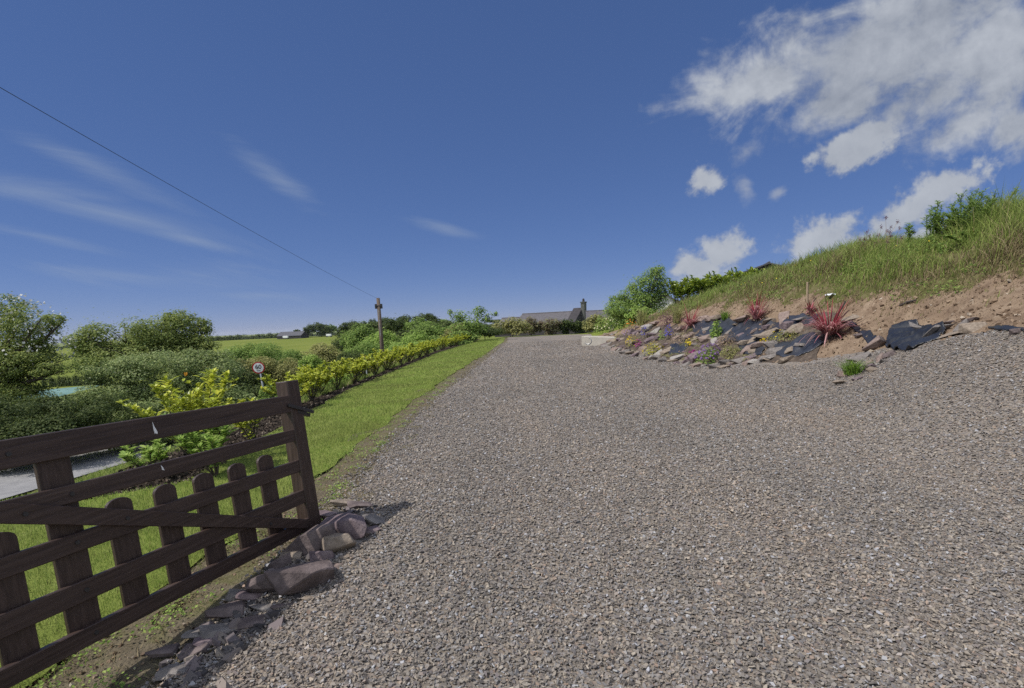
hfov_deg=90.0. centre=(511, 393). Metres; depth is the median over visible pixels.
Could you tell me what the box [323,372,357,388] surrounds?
bush
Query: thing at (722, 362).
rockery stone
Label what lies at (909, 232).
thistle
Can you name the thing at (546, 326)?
shrub
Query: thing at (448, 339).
laurel shrub
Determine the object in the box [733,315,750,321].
rockery stone
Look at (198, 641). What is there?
rock
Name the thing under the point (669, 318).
purple plant
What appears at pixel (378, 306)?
utility pole
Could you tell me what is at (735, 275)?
laurel bush
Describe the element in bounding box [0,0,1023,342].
sky
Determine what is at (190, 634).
rock
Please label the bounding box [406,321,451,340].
bush
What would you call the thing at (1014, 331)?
rockery stone
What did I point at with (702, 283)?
laurel bush
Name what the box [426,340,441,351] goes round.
laurel shrub
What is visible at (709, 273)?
laurel bush
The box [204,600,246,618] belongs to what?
rock
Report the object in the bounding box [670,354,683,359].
rockery stone
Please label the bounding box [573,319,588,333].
shrub
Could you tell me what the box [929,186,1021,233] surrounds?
bush
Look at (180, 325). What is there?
hawthorn tree
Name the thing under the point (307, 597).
rock
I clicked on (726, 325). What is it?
weed membrane
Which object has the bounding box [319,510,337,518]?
rock
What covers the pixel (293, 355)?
bush
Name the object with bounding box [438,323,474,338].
bush
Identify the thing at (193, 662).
slate rubble
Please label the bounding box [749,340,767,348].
rockery stone
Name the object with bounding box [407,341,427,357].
laurel shrub
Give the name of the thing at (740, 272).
laurel bush
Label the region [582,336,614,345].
concrete slab
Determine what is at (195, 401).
laurel shrub
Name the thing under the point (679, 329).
rockery stone
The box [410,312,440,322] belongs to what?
tree
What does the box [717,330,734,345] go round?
heather
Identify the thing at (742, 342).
rockery stone
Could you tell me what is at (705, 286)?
laurel bush
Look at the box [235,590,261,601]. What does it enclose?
rock
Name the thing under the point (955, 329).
rockery stone
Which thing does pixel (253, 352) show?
bush
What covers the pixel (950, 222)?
thistle
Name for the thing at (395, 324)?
tree
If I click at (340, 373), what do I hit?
laurel shrub
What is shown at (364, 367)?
laurel shrub
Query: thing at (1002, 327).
plastic sheet
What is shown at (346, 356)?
bush
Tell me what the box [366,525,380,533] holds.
rock
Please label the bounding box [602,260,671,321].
tree
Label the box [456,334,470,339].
laurel shrub
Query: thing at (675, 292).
laurel bush
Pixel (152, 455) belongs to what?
laurel shrub
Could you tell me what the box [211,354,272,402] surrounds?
thorn bush
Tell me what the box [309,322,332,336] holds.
tree
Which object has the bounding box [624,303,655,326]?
shrub
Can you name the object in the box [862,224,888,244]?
seed stalk
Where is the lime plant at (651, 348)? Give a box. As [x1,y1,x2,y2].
[640,340,660,355]
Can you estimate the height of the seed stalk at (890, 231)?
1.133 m
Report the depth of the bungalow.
45.04 m
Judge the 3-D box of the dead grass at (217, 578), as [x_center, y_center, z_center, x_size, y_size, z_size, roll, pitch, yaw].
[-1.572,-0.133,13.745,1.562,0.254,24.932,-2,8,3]
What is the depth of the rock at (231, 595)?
3.26 m
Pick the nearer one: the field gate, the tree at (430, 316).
the field gate
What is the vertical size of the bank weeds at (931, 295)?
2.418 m
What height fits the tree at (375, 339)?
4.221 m
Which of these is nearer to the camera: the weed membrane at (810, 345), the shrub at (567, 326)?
the weed membrane at (810, 345)
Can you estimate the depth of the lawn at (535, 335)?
58.07 m
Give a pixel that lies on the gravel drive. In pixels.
(732, 518)
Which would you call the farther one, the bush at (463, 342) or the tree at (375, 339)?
the tree at (375, 339)
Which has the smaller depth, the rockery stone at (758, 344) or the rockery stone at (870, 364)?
the rockery stone at (870, 364)
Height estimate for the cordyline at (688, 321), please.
1.314 m
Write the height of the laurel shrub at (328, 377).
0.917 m
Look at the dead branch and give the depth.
11.00 m
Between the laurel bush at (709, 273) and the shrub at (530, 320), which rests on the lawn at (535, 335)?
the shrub at (530, 320)
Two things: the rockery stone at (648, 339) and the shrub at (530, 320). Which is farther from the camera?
the shrub at (530, 320)
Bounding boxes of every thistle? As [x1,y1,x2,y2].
[903,222,914,244]
[921,200,948,247]
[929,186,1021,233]
[931,207,970,241]
[941,230,981,242]
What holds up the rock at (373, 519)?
on the dirt margin
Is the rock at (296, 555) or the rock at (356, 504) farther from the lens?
the rock at (356, 504)
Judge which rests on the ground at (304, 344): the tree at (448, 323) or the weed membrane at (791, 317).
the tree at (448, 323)
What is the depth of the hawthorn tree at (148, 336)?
19.48 m
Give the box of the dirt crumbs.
[29,359,480,687]
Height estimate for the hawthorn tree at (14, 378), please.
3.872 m
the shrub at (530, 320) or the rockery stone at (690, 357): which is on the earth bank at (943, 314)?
the rockery stone at (690, 357)
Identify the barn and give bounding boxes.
[277,331,308,338]
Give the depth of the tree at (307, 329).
346.10 m
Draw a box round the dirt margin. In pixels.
[26,337,508,687]
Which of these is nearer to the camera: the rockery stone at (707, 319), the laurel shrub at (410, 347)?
the rockery stone at (707, 319)
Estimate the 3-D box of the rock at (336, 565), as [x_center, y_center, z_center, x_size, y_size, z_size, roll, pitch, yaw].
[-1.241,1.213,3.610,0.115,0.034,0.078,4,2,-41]
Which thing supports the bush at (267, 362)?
on the roadside bank at (116, 415)
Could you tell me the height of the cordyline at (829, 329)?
1.192 m
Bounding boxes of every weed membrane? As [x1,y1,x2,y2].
[669,341,687,353]
[691,317,795,341]
[738,341,765,354]
[774,332,823,356]
[789,313,817,324]
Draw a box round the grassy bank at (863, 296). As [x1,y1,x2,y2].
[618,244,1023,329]
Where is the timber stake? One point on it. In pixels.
(807, 291)
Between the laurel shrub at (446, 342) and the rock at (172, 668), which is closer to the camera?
the rock at (172, 668)
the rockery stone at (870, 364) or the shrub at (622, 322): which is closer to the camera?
the rockery stone at (870, 364)
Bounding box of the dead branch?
[899,299,916,305]
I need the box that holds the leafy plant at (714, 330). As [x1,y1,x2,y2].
[710,319,722,337]
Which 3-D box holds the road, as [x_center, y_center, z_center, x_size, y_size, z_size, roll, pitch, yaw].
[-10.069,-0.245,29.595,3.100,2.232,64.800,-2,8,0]
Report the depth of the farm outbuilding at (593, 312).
68.72 m
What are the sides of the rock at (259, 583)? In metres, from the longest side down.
0.270 x 0.176 x 0.149 m
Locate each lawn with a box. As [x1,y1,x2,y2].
[0,337,503,687]
[491,334,569,337]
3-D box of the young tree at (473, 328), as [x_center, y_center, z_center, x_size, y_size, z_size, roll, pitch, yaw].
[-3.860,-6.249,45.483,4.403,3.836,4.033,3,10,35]
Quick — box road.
[0,427,228,498]
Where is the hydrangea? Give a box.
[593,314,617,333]
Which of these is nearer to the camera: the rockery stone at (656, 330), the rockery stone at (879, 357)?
the rockery stone at (879, 357)
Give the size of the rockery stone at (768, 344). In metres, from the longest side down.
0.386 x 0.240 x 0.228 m
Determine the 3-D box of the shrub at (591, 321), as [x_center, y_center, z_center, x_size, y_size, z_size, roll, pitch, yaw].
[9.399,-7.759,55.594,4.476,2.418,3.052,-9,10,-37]
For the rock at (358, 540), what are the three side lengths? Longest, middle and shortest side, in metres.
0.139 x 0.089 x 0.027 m
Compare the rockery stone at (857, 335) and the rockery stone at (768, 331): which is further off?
the rockery stone at (768, 331)
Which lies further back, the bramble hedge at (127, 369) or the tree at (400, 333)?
the tree at (400, 333)
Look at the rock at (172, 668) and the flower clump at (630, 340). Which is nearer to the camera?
the rock at (172, 668)
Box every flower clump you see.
[623,320,635,329]
[625,334,636,346]
[634,339,641,348]
[664,324,672,337]
[694,343,720,363]
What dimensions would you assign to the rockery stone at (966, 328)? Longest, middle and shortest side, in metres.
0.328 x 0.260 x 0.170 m
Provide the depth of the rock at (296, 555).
3.72 m
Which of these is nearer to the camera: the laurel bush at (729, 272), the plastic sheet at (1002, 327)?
the plastic sheet at (1002, 327)
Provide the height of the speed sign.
2.281 m
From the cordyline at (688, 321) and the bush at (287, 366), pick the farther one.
the bush at (287, 366)
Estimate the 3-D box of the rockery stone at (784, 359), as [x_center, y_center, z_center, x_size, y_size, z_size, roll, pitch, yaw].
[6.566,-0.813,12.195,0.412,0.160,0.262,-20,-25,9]
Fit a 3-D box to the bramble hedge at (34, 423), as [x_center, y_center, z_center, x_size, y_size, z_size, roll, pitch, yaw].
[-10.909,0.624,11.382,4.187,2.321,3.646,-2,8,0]
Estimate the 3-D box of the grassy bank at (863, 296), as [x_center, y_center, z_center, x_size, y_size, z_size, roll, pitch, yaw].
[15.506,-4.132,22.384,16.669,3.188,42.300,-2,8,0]
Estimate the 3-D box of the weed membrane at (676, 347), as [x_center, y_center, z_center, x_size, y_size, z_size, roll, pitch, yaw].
[6.156,-1.732,19.113,0.631,0.520,2.117,-1,8,7]
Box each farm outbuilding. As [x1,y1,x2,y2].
[495,317,519,336]
[586,310,613,332]
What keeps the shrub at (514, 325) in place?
on the ground at (304, 344)
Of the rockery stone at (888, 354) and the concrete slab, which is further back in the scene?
the concrete slab
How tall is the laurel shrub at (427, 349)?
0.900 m
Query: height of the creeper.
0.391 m
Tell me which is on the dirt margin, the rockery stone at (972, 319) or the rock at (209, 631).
the rock at (209, 631)
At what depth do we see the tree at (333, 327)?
360.38 m
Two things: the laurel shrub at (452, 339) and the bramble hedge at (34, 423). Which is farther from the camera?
the laurel shrub at (452, 339)
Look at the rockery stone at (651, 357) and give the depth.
18.72 m
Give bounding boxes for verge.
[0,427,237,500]
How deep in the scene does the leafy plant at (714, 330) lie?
17.34 m
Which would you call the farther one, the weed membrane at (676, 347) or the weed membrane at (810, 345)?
the weed membrane at (676, 347)
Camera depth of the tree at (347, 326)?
108.05 m
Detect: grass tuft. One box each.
[717,310,730,319]
[832,357,875,375]
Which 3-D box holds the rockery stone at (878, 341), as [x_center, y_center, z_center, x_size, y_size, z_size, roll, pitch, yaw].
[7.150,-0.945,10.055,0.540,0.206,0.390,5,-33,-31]
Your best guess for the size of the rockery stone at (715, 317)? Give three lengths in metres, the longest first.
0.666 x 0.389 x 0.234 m
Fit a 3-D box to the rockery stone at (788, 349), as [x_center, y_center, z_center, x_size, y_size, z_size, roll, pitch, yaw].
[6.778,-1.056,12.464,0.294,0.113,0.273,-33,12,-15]
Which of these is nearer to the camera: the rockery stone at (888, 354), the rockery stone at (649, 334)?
the rockery stone at (888, 354)
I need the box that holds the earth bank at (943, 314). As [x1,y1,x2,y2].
[599,270,1023,357]
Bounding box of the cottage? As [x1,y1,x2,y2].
[653,293,676,311]
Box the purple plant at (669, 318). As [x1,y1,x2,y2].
[659,311,672,325]
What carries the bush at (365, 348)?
on the roadside bank at (116, 415)
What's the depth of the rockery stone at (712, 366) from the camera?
13.97 m
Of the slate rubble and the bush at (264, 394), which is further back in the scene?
the bush at (264, 394)
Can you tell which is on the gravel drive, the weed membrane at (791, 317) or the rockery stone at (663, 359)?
the rockery stone at (663, 359)
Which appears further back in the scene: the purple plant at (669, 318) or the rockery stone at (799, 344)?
the purple plant at (669, 318)
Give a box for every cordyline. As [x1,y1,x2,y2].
[680,301,702,328]
[739,290,769,324]
[796,296,864,346]
[802,301,817,315]
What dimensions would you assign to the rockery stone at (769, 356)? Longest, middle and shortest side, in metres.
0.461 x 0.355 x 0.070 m
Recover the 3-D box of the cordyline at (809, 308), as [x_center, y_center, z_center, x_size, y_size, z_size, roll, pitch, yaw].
[7.949,-2.265,13.662,0.429,0.545,0.439,-2,8,0]
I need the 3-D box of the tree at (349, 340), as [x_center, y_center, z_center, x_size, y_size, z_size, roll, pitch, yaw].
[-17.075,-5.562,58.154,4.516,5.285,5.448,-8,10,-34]
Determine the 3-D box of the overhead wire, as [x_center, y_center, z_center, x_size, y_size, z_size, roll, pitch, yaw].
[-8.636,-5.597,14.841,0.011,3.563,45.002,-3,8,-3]
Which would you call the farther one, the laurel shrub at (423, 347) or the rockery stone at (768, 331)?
the laurel shrub at (423, 347)
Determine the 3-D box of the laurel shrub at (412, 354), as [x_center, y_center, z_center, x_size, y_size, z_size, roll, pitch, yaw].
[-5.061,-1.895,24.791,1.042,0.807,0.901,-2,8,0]
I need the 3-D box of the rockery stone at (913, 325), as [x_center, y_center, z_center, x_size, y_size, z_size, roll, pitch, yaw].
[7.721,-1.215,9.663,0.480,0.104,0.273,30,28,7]
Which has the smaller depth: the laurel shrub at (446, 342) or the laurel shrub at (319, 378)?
the laurel shrub at (319, 378)
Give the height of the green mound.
0.500 m
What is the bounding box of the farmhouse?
[516,298,587,335]
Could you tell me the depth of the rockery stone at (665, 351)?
19.44 m
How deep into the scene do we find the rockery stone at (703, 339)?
17.66 m
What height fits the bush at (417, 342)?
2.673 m
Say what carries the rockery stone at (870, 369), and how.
on the gravel drive
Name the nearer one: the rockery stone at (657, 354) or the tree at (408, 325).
the rockery stone at (657, 354)
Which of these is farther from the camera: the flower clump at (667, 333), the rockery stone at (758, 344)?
the flower clump at (667, 333)
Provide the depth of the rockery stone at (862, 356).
9.45 m
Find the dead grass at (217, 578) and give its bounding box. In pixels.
[32,359,482,687]
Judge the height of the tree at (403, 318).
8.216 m
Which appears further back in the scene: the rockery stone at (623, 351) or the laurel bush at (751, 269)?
the laurel bush at (751, 269)
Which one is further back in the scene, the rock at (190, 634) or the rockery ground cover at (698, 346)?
the rockery ground cover at (698, 346)
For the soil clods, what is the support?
on the earth bank at (943, 314)
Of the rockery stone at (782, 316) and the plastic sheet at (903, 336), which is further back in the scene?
the rockery stone at (782, 316)
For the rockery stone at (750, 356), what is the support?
on the rockery bed at (808, 356)
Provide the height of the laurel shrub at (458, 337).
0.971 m
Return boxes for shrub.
[116,367,238,454]
[118,438,171,466]
[163,404,237,476]
[225,397,262,439]
[257,371,314,397]
[289,363,332,400]
[295,364,334,393]
[317,358,352,389]
[337,356,374,383]
[348,357,372,378]
[361,352,386,374]
[372,346,400,370]
[382,351,404,364]
[388,345,412,363]
[399,347,416,361]
[406,343,420,358]
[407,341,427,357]
[418,341,436,353]
[420,341,433,355]
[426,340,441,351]
[432,338,449,349]
[436,335,450,348]
[445,337,459,346]
[449,334,463,345]
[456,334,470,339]
[492,316,533,336]
[520,316,542,335]
[537,317,563,334]
[556,318,576,333]
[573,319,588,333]
[582,314,609,332]
[607,311,630,328]
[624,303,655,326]
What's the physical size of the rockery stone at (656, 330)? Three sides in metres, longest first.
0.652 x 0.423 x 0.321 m
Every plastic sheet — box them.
[843,320,876,342]
[885,319,945,350]
[988,325,1023,331]
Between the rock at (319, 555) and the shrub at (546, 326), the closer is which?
the rock at (319, 555)
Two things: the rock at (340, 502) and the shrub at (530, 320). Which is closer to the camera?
the rock at (340, 502)
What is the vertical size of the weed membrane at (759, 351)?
0.354 m
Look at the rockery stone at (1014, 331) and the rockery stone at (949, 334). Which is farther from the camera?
the rockery stone at (949, 334)
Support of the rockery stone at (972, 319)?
on the earth bank at (943, 314)
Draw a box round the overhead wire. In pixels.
[0,87,377,298]
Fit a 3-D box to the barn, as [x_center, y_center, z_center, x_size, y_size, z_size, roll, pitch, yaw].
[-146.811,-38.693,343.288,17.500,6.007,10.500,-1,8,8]
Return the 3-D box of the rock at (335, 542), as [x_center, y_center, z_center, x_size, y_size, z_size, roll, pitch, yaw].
[-1.307,1.123,3.846,0.262,0.173,0.186,7,-24,-21]
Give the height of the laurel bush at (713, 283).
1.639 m
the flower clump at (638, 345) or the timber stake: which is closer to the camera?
the timber stake
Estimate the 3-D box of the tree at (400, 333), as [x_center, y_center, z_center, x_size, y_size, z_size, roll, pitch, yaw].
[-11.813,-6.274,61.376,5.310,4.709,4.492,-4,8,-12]
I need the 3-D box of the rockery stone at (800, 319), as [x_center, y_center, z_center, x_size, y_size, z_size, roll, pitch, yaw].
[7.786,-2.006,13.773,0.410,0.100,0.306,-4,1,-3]
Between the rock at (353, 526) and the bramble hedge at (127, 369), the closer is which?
the rock at (353, 526)
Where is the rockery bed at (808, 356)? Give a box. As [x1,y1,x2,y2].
[600,312,835,362]
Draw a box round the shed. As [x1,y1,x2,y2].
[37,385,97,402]
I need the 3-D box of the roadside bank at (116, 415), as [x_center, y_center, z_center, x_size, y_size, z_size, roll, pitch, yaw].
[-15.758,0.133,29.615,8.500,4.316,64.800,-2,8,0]
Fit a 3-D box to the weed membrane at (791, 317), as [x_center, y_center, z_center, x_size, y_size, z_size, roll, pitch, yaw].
[7.788,-2.008,13.794,0.305,0.333,1.396,-3,8,-5]
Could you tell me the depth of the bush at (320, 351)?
44.28 m
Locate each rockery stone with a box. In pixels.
[619,349,630,353]
[637,346,646,350]
[641,324,652,331]
[644,336,653,343]
[646,333,655,337]
[647,355,657,359]
[649,321,659,325]
[650,327,660,333]
[653,349,661,356]
[658,356,666,361]
[660,346,670,355]
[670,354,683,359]
[676,325,685,331]
[687,347,705,363]
[697,315,708,321]
[698,334,709,342]
[705,315,714,321]
[708,363,719,368]
[710,314,721,322]
[717,365,730,367]
[718,359,729,364]
[729,356,744,363]
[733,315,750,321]
[737,340,748,345]
[741,345,751,351]
[745,353,756,360]
[747,337,757,343]
[747,359,757,363]
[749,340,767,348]
[751,333,769,338]
[760,327,776,339]
[761,318,772,325]
[761,324,770,329]
[762,353,775,359]
[763,340,778,347]
[765,347,781,354]
[778,311,789,323]
[778,355,794,363]
[779,321,794,330]
[782,323,803,335]
[784,346,792,353]
[792,317,805,320]
[793,343,804,345]
[832,380,846,383]
[836,371,846,376]
[840,315,859,322]
[847,351,871,361]
[853,333,861,337]
[862,335,885,351]
[864,363,876,369]
[866,366,877,372]
[876,352,883,361]
[882,350,896,358]
[909,322,920,329]
[922,324,953,337]
[937,331,962,338]
[953,318,969,331]
[958,322,986,333]
[961,317,978,321]
[1009,328,1022,335]
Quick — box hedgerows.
[27,322,495,387]
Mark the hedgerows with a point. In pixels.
(59, 382)
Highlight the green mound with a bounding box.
[719,345,736,358]
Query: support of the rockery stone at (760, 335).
on the rockery bed at (808, 356)
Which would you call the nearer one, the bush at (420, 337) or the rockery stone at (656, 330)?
the rockery stone at (656, 330)
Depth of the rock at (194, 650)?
2.79 m
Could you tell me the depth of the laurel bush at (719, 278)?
28.23 m
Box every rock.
[144,643,180,657]
[155,663,187,680]
[176,642,208,660]
[181,629,199,638]
[192,637,211,646]
[199,623,235,638]
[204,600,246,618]
[225,588,245,600]
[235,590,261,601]
[237,614,266,628]
[245,574,274,594]
[249,603,274,612]
[264,560,333,594]
[267,553,291,568]
[270,601,292,609]
[279,551,301,562]
[283,523,335,555]
[303,596,312,601]
[309,551,334,560]
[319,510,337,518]
[320,512,366,539]
[321,533,355,552]
[330,499,353,505]
[333,563,342,568]
[338,554,349,559]
[347,501,372,507]
[355,538,366,544]
[360,514,384,524]
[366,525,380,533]
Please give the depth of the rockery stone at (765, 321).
15.19 m
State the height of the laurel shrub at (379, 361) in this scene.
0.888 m
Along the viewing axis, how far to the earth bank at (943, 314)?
10.83 m
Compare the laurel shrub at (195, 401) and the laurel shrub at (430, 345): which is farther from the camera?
the laurel shrub at (430, 345)
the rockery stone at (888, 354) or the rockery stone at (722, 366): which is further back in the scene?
the rockery stone at (722, 366)
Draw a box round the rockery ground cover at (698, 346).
[609,322,756,361]
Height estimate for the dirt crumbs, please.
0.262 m
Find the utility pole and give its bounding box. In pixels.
[375,298,383,350]
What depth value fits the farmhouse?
77.37 m
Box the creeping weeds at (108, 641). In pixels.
[28,377,454,687]
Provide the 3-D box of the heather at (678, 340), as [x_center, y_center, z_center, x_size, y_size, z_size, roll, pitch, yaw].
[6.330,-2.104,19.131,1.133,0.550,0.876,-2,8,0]
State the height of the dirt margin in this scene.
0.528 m
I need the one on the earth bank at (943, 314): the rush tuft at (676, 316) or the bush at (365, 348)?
the rush tuft at (676, 316)
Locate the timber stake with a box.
[806,282,808,306]
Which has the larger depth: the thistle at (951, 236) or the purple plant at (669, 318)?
the purple plant at (669, 318)
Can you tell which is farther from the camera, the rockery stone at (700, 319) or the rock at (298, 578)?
the rockery stone at (700, 319)
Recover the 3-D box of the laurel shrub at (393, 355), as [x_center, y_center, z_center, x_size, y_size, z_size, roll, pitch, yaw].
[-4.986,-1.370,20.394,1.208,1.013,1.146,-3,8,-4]
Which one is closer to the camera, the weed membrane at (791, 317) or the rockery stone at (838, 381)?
the rockery stone at (838, 381)
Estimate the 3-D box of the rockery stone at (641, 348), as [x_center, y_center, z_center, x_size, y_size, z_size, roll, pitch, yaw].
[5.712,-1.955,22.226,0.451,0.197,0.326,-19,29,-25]
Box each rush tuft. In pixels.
[634,306,650,325]
[668,306,683,322]
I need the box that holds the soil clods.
[627,264,1023,362]
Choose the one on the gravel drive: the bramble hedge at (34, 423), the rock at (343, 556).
the rock at (343, 556)
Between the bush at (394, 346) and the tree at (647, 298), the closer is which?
the tree at (647, 298)
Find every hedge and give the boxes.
[0,385,150,473]
[41,340,254,454]
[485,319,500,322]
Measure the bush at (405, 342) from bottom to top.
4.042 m
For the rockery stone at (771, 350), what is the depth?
12.95 m
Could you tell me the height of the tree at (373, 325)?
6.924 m
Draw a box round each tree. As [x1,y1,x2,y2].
[0,291,77,408]
[59,307,205,386]
[139,306,223,390]
[303,324,316,337]
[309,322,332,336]
[326,324,336,333]
[331,331,352,352]
[334,319,365,335]
[339,321,383,352]
[360,327,403,349]
[361,320,382,335]
[375,317,407,335]
[393,314,413,328]
[395,321,422,341]
[401,314,434,330]
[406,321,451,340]
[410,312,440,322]
[430,320,456,328]
[447,306,498,342]
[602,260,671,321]
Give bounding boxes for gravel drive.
[178,330,1023,687]
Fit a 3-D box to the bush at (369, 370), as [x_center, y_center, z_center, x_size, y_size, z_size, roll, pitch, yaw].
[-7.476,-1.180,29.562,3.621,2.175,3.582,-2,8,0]
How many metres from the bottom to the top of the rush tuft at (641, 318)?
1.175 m
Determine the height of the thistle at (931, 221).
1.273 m
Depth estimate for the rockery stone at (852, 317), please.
11.94 m
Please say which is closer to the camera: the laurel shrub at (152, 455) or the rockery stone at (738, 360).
the laurel shrub at (152, 455)
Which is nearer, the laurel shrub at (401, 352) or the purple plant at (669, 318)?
the laurel shrub at (401, 352)
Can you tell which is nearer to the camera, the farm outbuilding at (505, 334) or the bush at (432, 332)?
the bush at (432, 332)
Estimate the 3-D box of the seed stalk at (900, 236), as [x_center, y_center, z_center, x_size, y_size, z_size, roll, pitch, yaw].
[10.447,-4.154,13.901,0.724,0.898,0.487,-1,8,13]
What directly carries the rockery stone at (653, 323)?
on the earth bank at (943, 314)
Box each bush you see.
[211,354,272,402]
[219,335,296,368]
[221,352,282,386]
[256,385,301,399]
[262,354,307,382]
[268,347,305,364]
[299,340,345,363]
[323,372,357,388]
[329,350,365,367]
[342,341,390,360]
[363,359,396,372]
[378,342,414,358]
[384,335,415,348]
[401,335,446,355]
[402,329,432,341]
[434,335,469,346]
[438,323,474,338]
[466,323,504,338]
[661,278,690,304]
[676,279,695,299]
[681,277,707,296]
[686,275,711,295]
[702,276,716,290]
[704,273,728,289]
[708,271,734,286]
[724,270,748,278]
[725,272,737,281]
[731,267,753,279]
[747,266,767,274]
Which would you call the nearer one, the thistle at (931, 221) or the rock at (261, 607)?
the rock at (261, 607)
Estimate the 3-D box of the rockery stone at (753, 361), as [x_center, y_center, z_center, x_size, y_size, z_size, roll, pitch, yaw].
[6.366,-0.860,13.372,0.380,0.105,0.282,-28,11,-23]
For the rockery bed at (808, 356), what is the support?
on the earth bank at (943, 314)
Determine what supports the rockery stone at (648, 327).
on the rockery bed at (808, 356)
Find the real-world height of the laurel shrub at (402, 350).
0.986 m
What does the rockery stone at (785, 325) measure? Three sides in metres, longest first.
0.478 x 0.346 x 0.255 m
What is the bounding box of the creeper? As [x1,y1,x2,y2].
[766,328,799,340]
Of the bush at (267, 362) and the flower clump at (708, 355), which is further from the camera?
the bush at (267, 362)
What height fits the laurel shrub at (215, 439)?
0.896 m
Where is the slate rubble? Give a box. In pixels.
[158,505,377,687]
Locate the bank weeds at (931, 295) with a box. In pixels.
[665,222,1023,309]
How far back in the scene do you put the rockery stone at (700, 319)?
19.75 m
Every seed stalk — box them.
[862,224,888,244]
[884,216,898,249]
[884,224,915,244]
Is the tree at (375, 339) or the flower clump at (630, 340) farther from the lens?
the tree at (375, 339)
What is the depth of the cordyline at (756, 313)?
15.79 m
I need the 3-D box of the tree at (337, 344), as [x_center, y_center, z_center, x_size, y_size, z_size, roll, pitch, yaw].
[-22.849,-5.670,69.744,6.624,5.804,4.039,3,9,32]
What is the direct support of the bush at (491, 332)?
on the lawn at (40, 632)
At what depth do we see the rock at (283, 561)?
3.62 m
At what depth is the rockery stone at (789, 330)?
13.48 m
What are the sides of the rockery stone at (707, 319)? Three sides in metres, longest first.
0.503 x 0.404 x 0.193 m
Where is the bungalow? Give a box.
[732,261,781,275]
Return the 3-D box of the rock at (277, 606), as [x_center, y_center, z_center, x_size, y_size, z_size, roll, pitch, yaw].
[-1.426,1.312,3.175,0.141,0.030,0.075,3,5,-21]
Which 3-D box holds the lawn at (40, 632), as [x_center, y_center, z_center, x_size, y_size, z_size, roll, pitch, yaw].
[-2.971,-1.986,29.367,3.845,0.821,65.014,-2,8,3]
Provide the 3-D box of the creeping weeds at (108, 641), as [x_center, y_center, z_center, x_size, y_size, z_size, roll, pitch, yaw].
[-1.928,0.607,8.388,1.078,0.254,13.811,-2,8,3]
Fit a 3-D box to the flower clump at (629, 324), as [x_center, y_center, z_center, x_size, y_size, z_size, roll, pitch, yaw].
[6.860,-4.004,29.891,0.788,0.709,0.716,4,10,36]
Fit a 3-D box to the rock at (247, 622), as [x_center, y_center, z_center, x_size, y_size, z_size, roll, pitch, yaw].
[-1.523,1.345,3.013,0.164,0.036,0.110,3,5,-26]
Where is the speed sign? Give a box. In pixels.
[252,362,265,396]
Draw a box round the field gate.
[0,380,320,687]
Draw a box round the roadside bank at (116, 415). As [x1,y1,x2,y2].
[0,386,245,437]
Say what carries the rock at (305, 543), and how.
on the dirt margin
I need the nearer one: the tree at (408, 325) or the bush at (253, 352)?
the bush at (253, 352)
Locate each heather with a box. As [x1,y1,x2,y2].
[668,330,694,343]
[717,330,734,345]
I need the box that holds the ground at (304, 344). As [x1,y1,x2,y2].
[13,320,636,394]
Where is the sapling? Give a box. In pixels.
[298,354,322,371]
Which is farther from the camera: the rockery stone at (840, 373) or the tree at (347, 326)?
the tree at (347, 326)
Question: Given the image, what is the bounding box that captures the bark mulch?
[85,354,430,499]
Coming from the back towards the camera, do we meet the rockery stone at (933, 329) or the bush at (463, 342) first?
the bush at (463, 342)
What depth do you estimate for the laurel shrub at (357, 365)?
16.23 m
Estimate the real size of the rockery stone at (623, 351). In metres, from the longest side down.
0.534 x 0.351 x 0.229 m
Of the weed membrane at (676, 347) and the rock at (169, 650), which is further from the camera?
the weed membrane at (676, 347)
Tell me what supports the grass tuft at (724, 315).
on the weed membrane at (726, 325)

